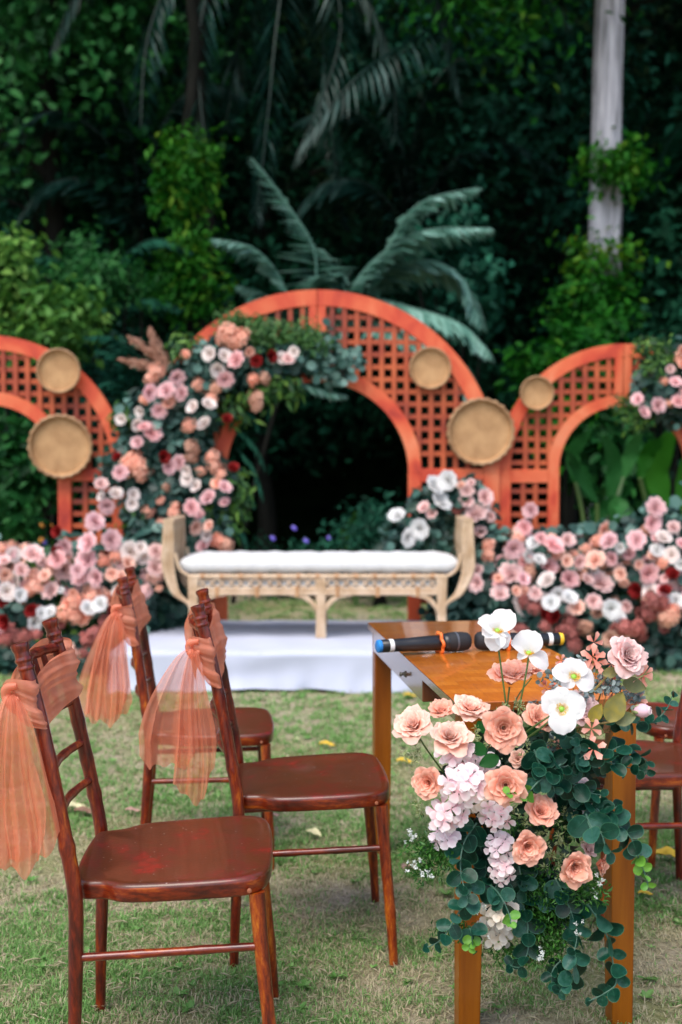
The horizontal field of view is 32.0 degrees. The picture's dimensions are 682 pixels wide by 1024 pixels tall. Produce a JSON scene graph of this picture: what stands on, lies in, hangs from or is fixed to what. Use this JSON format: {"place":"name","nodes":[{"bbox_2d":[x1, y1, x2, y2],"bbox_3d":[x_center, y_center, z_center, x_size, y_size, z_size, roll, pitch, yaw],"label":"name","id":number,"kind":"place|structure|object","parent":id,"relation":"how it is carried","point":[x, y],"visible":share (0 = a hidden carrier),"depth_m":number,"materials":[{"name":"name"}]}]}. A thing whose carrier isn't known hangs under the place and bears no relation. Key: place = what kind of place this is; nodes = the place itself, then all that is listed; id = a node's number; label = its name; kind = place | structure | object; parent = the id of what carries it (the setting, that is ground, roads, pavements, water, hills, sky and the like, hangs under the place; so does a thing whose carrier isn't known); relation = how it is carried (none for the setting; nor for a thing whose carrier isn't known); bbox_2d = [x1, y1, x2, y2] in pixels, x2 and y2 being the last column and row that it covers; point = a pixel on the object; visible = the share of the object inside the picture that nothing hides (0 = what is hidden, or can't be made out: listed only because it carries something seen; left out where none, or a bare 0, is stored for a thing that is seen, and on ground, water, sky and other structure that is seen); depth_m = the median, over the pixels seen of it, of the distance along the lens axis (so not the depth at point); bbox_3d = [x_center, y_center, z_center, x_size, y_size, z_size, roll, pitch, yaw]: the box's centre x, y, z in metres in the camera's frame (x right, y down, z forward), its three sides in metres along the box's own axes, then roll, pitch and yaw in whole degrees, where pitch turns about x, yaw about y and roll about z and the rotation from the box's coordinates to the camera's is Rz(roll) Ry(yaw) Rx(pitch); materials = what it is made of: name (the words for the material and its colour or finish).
{"place":"outdoors","nodes":[
{"label":"outdoors","id":0,"kind":"place"},
{"bbox_2d":[0,596,681,1023],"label":"lawn","id":1,"kind":"structure","parent":0,"point":[348,888],"depth_m":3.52,"materials":[{"name":"plant"}]},
{"bbox_2d":[0,218,60,542],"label":"shrub","id":2,"kind":"object","parent":1,"relation":"on","point":[17,275],"visible":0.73,"depth_m":10.22,"materials":[{"name":"green plant"}]},
{"bbox_2d":[0,386,82,548],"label":"shrub","id":3,"kind":"object","parent":1,"relation":"on","point":[28,488],"visible":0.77,"depth_m":9.40,"materials":[{"name":"green plant"}]},
{"bbox_2d":[31,523,81,546],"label":"border plants","id":4,"kind":"object","parent":1,"relation":"on","point":[40,540],"visible":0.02,"depth_m":10.69,"materials":[{"name":"green plant"}]},
{"bbox_2d":[0,269,119,545],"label":"shrub","id":5,"kind":"object","parent":1,"relation":"on","point":[67,321],"visible":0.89,"depth_m":10.02,"materials":[{"name":"green plant"}]},
{"bbox_2d":[0,336,126,552],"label":"lattice arch","id":6,"kind":"structure","parent":1,"relation":"on","point":[86,386],"depth_m":8.14,"materials":[{"name":"orange wood"}]},
{"bbox_2d":[36,348,80,392],"bbox_3d":[-1.911,-0.956,8.049,0.305,0.305,0.041,0,6,1],"label":"woven tray","id":7,"kind":"object","parent":6,"relation":"attached to","point":[57,371],"visible":1,"depth_m":8.06,"materials":[{"name":"beige wicker"}]},
{"bbox_2d":[27,413,92,478],"bbox_3d":[-1.904,-0.445,8.069,0.446,0.446,0.045,0,6,-3],"label":"woven tray","id":8,"kind":"object","parent":6,"relation":"attached to","point":[60,446],"visible":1,"depth_m":8.08,"materials":[{"name":"beige wicker"}]},
{"bbox_2d":[69,801,85,807],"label":"fallen leaf","id":9,"kind":"object","parent":1,"relation":"on","point":[74,804],"visible":0.37,"depth_m":4.42,"materials":[{"name":"beige plant"}]},
{"bbox_2d":[74,806,90,812],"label":"fallen leaf","id":10,"kind":"object","parent":1,"relation":"on","point":[83,808],"visible":0.77,"depth_m":4.34,"materials":[{"name":"brown plant"}]},
{"bbox_2d":[72,448,112,533],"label":"shrub","id":11,"kind":"object","parent":1,"relation":"on","point":[109,518],"visible":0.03,"depth_m":9.58,"materials":[{"name":"green plant"}]},
{"bbox_2d":[0,511,198,675],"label":"flower bank","id":12,"kind":"structure","parent":1,"relation":"on","point":[70,585],"depth_m":7.30,"materials":[{"name":"pink plant"}]},
{"bbox_2d":[34,215,164,554],"bbox_3d":[-2.396,-1.036,11.599,1.204,3.684,1.185,2,3,34],"label":"shrub","id":13,"kind":"object","parent":1,"relation":"on","point":[99,273],"visible":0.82,"depth_m":11.44,"materials":[{"name":"green plant"}]},
{"bbox_2d":[58,322,149,554],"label":"shrub","id":14,"kind":"object","parent":1,"relation":"on","point":[99,373],"visible":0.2,"depth_m":10.62,"materials":[{"name":"green plant"}]},
{"bbox_2d":[82,335,175,402],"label":"tree fern","id":15,"kind":"object","parent":1,"relation":"on","point":[111,386],"visible":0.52,"depth_m":9.56,"materials":[{"name":"green plant"}]},
{"bbox_2d":[125,806,139,811],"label":"fallen leaf","id":16,"kind":"object","parent":1,"relation":"on","point":[132,808],"visible":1,"depth_m":4.36,"materials":[{"name":"brown plant"}]},
{"bbox_2d":[10,617,278,1023],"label":"banquet chair","id":17,"kind":"object","parent":1,"relation":"on","point":[205,858],"visible":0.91,"depth_m":2.48,"materials":[{"name":"brown wood"}]},
{"bbox_2d":[0,637,82,878],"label":"sash","id":18,"kind":"object","parent":17,"relation":"attached to","point":[59,686],"visible":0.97,"depth_m":2.37,"materials":[{"name":"orange fabric"}]},
{"bbox_2d":[116,567,274,869],"bbox_3d":[-0.487,0.670,3.957,0.532,0.940,0.453,1,2,-6],"label":"banquet chair","id":19,"kind":"object","parent":1,"relation":"on","point":[256,726],"visible":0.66,"depth_m":3.79,"materials":[{"name":"brown wood"}]},
{"bbox_2d":[79,579,150,727],"bbox_3d":[-0.741,0.452,3.916,0.206,0.427,0.460,1,2,-6],"label":"sash","id":20,"kind":"object","parent":19,"relation":"attached to","point":[125,621],"visible":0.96,"depth_m":3.71,"materials":[{"name":"orange fabric"}]},
{"bbox_2d":[106,620,426,692],"bbox_3d":[-0.120,0.874,7.327,2.422,0.236,1.376,0,2,0],"label":"stage","id":21,"kind":"object","parent":1,"relation":"on","point":[281,654],"visible":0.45,"depth_m":6.69,"materials":[{"name":"white cloth"}]},
{"bbox_2d":[161,515,474,637],"bbox_3d":[-0.137,0.391,7.444,1.896,0.723,0.554,0,2,0],"label":"rattan bench","id":22,"kind":"object","parent":21,"relation":"on","point":[322,588],"visible":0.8,"depth_m":7.18,"materials":[{"name":"wicker"}]},
{"bbox_2d":[179,551,460,573],"bbox_3d":[-0.134,0.313,7.440,1.726,0.121,0.490,0,2,0],"label":"bench cushion","id":23,"kind":"object","parent":22,"relation":"on","point":[281,562],"visible":0.99,"depth_m":7.20,"materials":[{"name":"white fabric"}]},
{"bbox_2d":[373,470,501,573],"bbox_3d":[0.625,0.229,7.775,0.853,1.016,0.451,0,2,0],"label":"flower arrangement","id":24,"kind":"object","parent":21,"relation":"on","point":[436,506],"visible":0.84,"depth_m":7.63,"materials":[{"name":"plant"}]},
{"bbox_2d":[210,157,351,603],"bbox_3d":[-0.529,-1.226,10.864,1.320,4.126,1.004,-1,3,-31],"label":"tree fern","id":25,"kind":"object","parent":1,"relation":"on","point":[266,266],"visible":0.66,"depth_m":10.82,"materials":[{"name":"green plant"}]},
{"bbox_2d":[188,588,397,968],"bbox_3d":[-0.141,0.690,3.235,0.532,0.940,0.453,-1,3,-5],"label":"banquet chair","id":26,"kind":"object","parent":1,"relation":"on","point":[337,781],"visible":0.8,"depth_m":3.06,"materials":[{"name":"brown wood"}]},
{"bbox_2d":[138,602,227,805],"bbox_3d":[-0.417,0.501,3.199,0.221,0.462,0.460,-1,3,-5],"label":"sash","id":27,"kind":"object","parent":26,"relation":"attached to","point":[202,653],"visible":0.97,"depth_m":2.99,"materials":[{"name":"orange fabric"}]},
{"bbox_2d":[244,523,372,601],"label":"border plants","id":28,"kind":"object","parent":1,"relation":"on","point":[302,545],"visible":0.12,"depth_m":11.15,"materials":[{"name":"green plant"}]},
{"bbox_2d":[305,827,320,836],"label":"fallen leaf","id":29,"kind":"object","parent":1,"relation":"on","point":[315,831],"visible":1,"depth_m":4.09,"materials":[{"name":"white plant"}]},
{"bbox_2d":[319,740,334,745],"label":"fallen leaf","id":30,"kind":"object","parent":1,"relation":"on","point":[327,742],"visible":1,"depth_m":5.37,"materials":[{"name":"yellow plant"}]},
{"bbox_2d":[156,290,499,620],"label":"lattice arch","id":31,"kind":"structure","parent":1,"relation":"on","point":[462,378],"depth_m":8.10,"materials":[{"name":"orange wood"}]},
{"bbox_2d":[84,305,367,573],"bbox_3d":[-0.778,-0.422,8.000,1.919,1.915,0.576,0,2,0],"label":"flower garland","id":32,"kind":"object","parent":31,"relation":"attached to","point":[162,461],"visible":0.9,"depth_m":7.90,"materials":[{"name":"pink plant"}]},
{"bbox_2d":[409,347,451,389],"bbox_3d":[0.604,-0.973,8.049,0.287,0.287,0.040,0,6,2],"label":"woven tray","id":33,"kind":"object","parent":31,"relation":"attached to","point":[430,367],"visible":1,"depth_m":8.06,"materials":[{"name":"beige wicker"}]},
{"bbox_2d":[446,397,514,465],"bbox_3d":[0.947,-0.543,8.064,0.470,0.470,0.046,0,6,-1],"label":"woven tray","id":34,"kind":"object","parent":31,"relation":"attached to","point":[480,431],"visible":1,"depth_m":8.07,"materials":[{"name":"beige wicker"}]},
{"bbox_2d":[0,680,681,1023],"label":"dry clippings","id":35,"kind":"object","parent":1,"relation":"on","point":[490,962],"visible":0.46,"depth_m":3.17,"materials":[{"name":"beige plant"}]},
{"bbox_2d":[338,511,367,606],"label":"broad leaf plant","id":36,"kind":"object","parent":1,"relation":"on","point":[355,600],"visible":0.23,"depth_m":10.62,"materials":[{"name":"plant"}]},
{"bbox_2d":[311,487,407,605],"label":"shrub","id":37,"kind":"object","parent":1,"relation":"on","point":[372,523],"visible":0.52,"depth_m":10.44,"materials":[{"name":"green plant"}]},
{"bbox_2d":[297,187,494,486],"bbox_3d":[0.473,-1.033,10.625,1.774,3.763,1.391,0,2,0],"label":"tree fern","id":38,"kind":"object","parent":1,"relation":"on","point":[446,277],"visible":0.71,"depth_m":10.59,"materials":[{"name":"green plant"}]},
{"bbox_2d":[397,757,412,762],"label":"fallen leaf","id":39,"kind":"object","parent":1,"relation":"on","point":[402,759],"visible":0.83,"depth_m":5.07,"materials":[{"name":"yellow plant"}]},
{"bbox_2d":[368,621,643,1023],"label":"wooden table","id":40,"kind":"object","parent":1,"relation":"on","point":[427,676],"visible":0.45,"depth_m":2.80,"materials":[{"name":"brown wood"}]},
{"bbox_2d":[375,631,471,653],"bbox_3d":[0.230,0.365,3.301,0.281,0.063,0.069,-1,3,-20],"label":"microphone","id":41,"kind":"object","parent":40,"relation":"on","point":[440,642],"visible":1,"depth_m":3.29,"materials":[{"name":"black plastic"}]},
{"bbox_2d":[474,631,564,650],"bbox_3d":[0.506,0.363,3.374,0.261,0.063,0.069,0,2,-11],"label":"microphone","id":42,"kind":"object","parent":40,"relation":"on","point":[550,639],"visible":0.39,"depth_m":3.37,"materials":[{"name":"black plastic"}]},
{"bbox_2d":[392,609,678,1006],"bbox_3d":[0.400,0.599,2.459,0.534,0.806,0.376,-2,3,-37],"label":"flower arrangement","id":43,"kind":"object","parent":40,"relation":"on","point":[530,896],"visible":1,"depth_m":2.41,"materials":[{"name":"multicoloured plant"}]},
{"bbox_2d":[417,481,681,672],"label":"flower bank","id":44,"kind":"structure","parent":1,"relation":"on","point":[576,587],"depth_m":7.33,"materials":[{"name":"pink plant"}]},
{"bbox_2d":[494,314,626,532],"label":"shrub","id":45,"kind":"object","parent":1,"relation":"on","point":[524,368],"visible":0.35,"depth_m":10.82,"materials":[{"name":"green plant"}]},
{"bbox_2d":[499,344,681,546],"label":"lattice arch","id":46,"kind":"structure","parent":1,"relation":"on","point":[622,368],"depth_m":8.15,"materials":[{"name":"orange wood"}]},
{"bbox_2d":[520,376,553,409],"bbox_3d":[1.325,-0.806,8.057,0.234,0.234,0.038,0,6,-1],"label":"woven tray","id":47,"kind":"object","parent":46,"relation":"attached to","point":[536,393],"visible":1,"depth_m":8.07,"materials":[{"name":"beige wicker"}]},
{"bbox_2d":[607,334,681,437],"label":"flower garland","id":48,"kind":"object","parent":46,"relation":"attached to","point":[656,389],"visible":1,"depth_m":7.91,"materials":[{"name":"pink plant"}]},
{"bbox_2d":[534,337,654,523],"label":"shrub","id":49,"kind":"object","parent":1,"relation":"on","point":[594,469],"visible":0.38,"depth_m":10.96,"materials":[{"name":"green plant"}]},
{"bbox_2d":[566,430,641,536],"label":"broad leaf plant","id":50,"kind":"object","parent":1,"relation":"on","point":[618,471],"visible":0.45,"depth_m":9.66,"materials":[{"name":"green plant"}]},
{"bbox_2d":[536,0,681,518],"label":"rainforest tree","id":51,"kind":"object","parent":1,"relation":"on","point":[671,124],"visible":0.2,"depth_m":16.21,"materials":[{"name":"green plant"}]},
{"bbox_2d":[547,689,681,937],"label":"banquet chair","id":52,"kind":"object","parent":1,"relation":"on","point":[665,758],"visible":0.3,"depth_m":3.52,"materials":[{"name":"brown wood"}]},
{"bbox_2d":[638,890,652,894],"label":"fallen leaf","id":53,"kind":"object","parent":1,"relation":"on","point":[642,891],"visible":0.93,"depth_m":3.52,"materials":[{"name":"yellow plant"}]},
{"bbox_2d":[636,702,678,866],"bbox_3d":[1.228,0.659,4.019,0.532,0.940,0.453,0,2,-6],"label":"banquet chair","id":54,"kind":"object","parent":1,"relation":"on","point":[661,731],"visible":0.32,"depth_m":3.80,"materials":[{"name":"brown wood"}]},
{"bbox_2d":[636,431,681,519],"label":"broad leaf plant","id":55,"kind":"object","parent":1,"relation":"on","point":[654,458],"visible":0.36,"depth_m":9.26,"materials":[{"name":"green plant"}]},
{"bbox_2d":[656,846,674,857],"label":"fallen leaf","id":56,"kind":"object","parent":1,"relation":"on","point":[666,850],"visible":0.63,"depth_m":3.86,"materials":[{"name":"yellow plant"}]},
{"bbox_2d":[0,0,681,573],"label":"forest hillside","id":57,"kind":"structure","parent":0,"point":[306,502],"depth_m":18.30,"materials":[{"name":"green plant"}]},
{"bbox_2d":[27,238,192,486],"bbox_3d":[-2.451,-1.004,12.165,1.916,3.565,0.716,0,2,0],"label":"palm clump","id":58,"kind":"object","parent":57,"relation":"on","point":[154,244],"visible":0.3,"depth_m":12.09,"materials":[{"name":"green plant"}]},
{"bbox_2d":[0,95,221,514],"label":"rainforest tree","id":59,"kind":"object","parent":57,"relation":"on","point":[40,227],"visible":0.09,"depth_m":15.20,"materials":[{"name":"green plant"}]},
{"bbox_2d":[55,97,180,371],"bbox_3d":[-2.696,-2.149,14.430,1.629,5.664,1.156,0,2,0],"label":"shrub","id":60,"kind":"object","parent":57,"relation":"on","point":[90,167],"visible":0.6,"depth_m":14.15,"materials":[{"name":"green plant"}]},
{"bbox_2d":[5,47,251,390],"bbox_3d":[-2.509,-2.391,14.103,2.918,6.170,1.324,0,2,0],"label":"palm clump","id":61,"kind":"object","parent":57,"relation":"on","point":[139,225],"visible":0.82,"depth_m":14.00,"materials":[{"name":"green plant"}]},
{"bbox_2d":[0,0,285,546],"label":"rainforest tree","id":62,"kind":"object","parent":57,"relation":"on","point":[44,18],"visible":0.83,"depth_m":13.87,"materials":[{"name":"green plant"}]},
{"bbox_2d":[125,0,243,339],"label":"vine covered tree","id":63,"kind":"object","parent":57,"relation":"on","point":[189,168],"visible":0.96,"depth_m":12.21,"materials":[{"name":"green plant"}]},
{"bbox_2d":[113,0,255,435],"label":"canopy tree","id":64,"kind":"object","parent":57,"relation":"on","point":[213,115],"depth_m":17.77,"materials":[{"name":"green plant"}]},
{"bbox_2d":[0,0,377,369],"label":"rainforest tree","id":65,"kind":"object","parent":57,"relation":"on","point":[230,152],"visible":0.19,"depth_m":16.38,"materials":[{"name":"green plant"}]},
{"bbox_2d":[104,116,435,551],"bbox_3d":[-1.026,-2.233,15.766,4.364,5.748,3.931,-2,3,-39],"label":"rainforest tree","id":66,"kind":"object","parent":57,"relation":"on","point":[264,242],"visible":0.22,"depth_m":15.48,"materials":[{"name":"green plant"}]},
{"bbox_2d":[49,0,572,448],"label":"feather palm","id":67,"kind":"object","parent":57,"relation":"on","point":[390,67],"visible":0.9,"depth_m":12.69,"materials":[{"name":"green plant"}]},
{"bbox_2d":[0,0,681,498],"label":"deep wood","id":68,"kind":"object","parent":57,"relation":"on","point":[354,446],"visible":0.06,"depth_m":19.80,"materials":[{"name":"green plant"}]},
{"bbox_2d":[287,9,552,467],"bbox_3d":[0.951,-2.658,14.302,3.194,6.689,1.425,0,2,0],"label":"palm clump","id":69,"kind":"object","parent":57,"relation":"on","point":[326,194],"visible":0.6,"depth_m":14.29,"materials":[{"name":"green plant"}]},
{"bbox_2d":[403,184,519,467],"bbox_3d":[1.132,-1.236,12.109,1.424,4.040,1.312,0,2,0],"label":"shrub","id":70,"kind":"object","parent":57,"relation":"on","point":[474,267],"visible":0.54,"depth_m":11.99,"materials":[{"name":"green plant"}]},
{"bbox_2d":[381,0,542,499],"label":"canopy tree","id":71,"kind":"object","parent":57,"relation":"on","point":[522,235],"visible":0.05,"depth_m":17.45,"materials":[{"name":"green plant"}]},
{"bbox_2d":[278,0,677,530],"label":"rainforest tree","id":72,"kind":"object","parent":57,"relation":"on","point":[484,108],"visible":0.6,"depth_m":14.55,"materials":[{"name":"green plant"}]},
{"bbox_2d":[319,0,643,125],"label":"rainforest tree","id":73,"kind":"object","parent":57,"relation":"on","point":[479,6],"visible":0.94,"depth_m":12.40,"materials":[{"name":"green plant"}]},
{"bbox_2d":[336,184,643,497],"bbox_3d":[1.833,-2.041,15.974,4.760,5.358,3.404,0,2,0],"label":"rainforest tree","id":74,"kind":"object","parent":57,"relation":"on","point":[519,319],"visible":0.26,"depth_m":15.59,"materials":[{"name":"green plant"}]},
{"bbox_2d":[544,285,652,519],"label":"shrub","id":75,"kind":"object","parent":57,"relation":"on","point":[606,322],"visible":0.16,"depth_m":11.95,"materials":[{"name":"green plant"}]},
{"bbox_2d":[530,0,670,536],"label":"pale trunk tree","id":76,"kind":"object","parent":57,"relation":"on","point":[611,167],"visible":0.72,"depth_m":12.64,"materials":[{"name":"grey plant"}]},
{"bbox_2d":[612,290,681,520],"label":"shrub","id":77,"kind":"object","parent":57,"relation":"on","point":[658,330],"visible":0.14,"depth_m":11.85,"materials":[{"name":"green plant"}]},
{"bbox_2d":[622,179,681,489],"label":"shrub","id":78,"kind":"object","parent":57,"relation":"on","point":[661,282],"visible":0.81,"depth_m":12.84,"materials":[{"name":"green plant"}]},
{"bbox_2d":[542,38,681,431],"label":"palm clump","id":79,"kind":"object","parent":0,"point":[628,218],"visible":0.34,"depth_m":14.45,"materials":[{"name":"green plant"}]}
]}

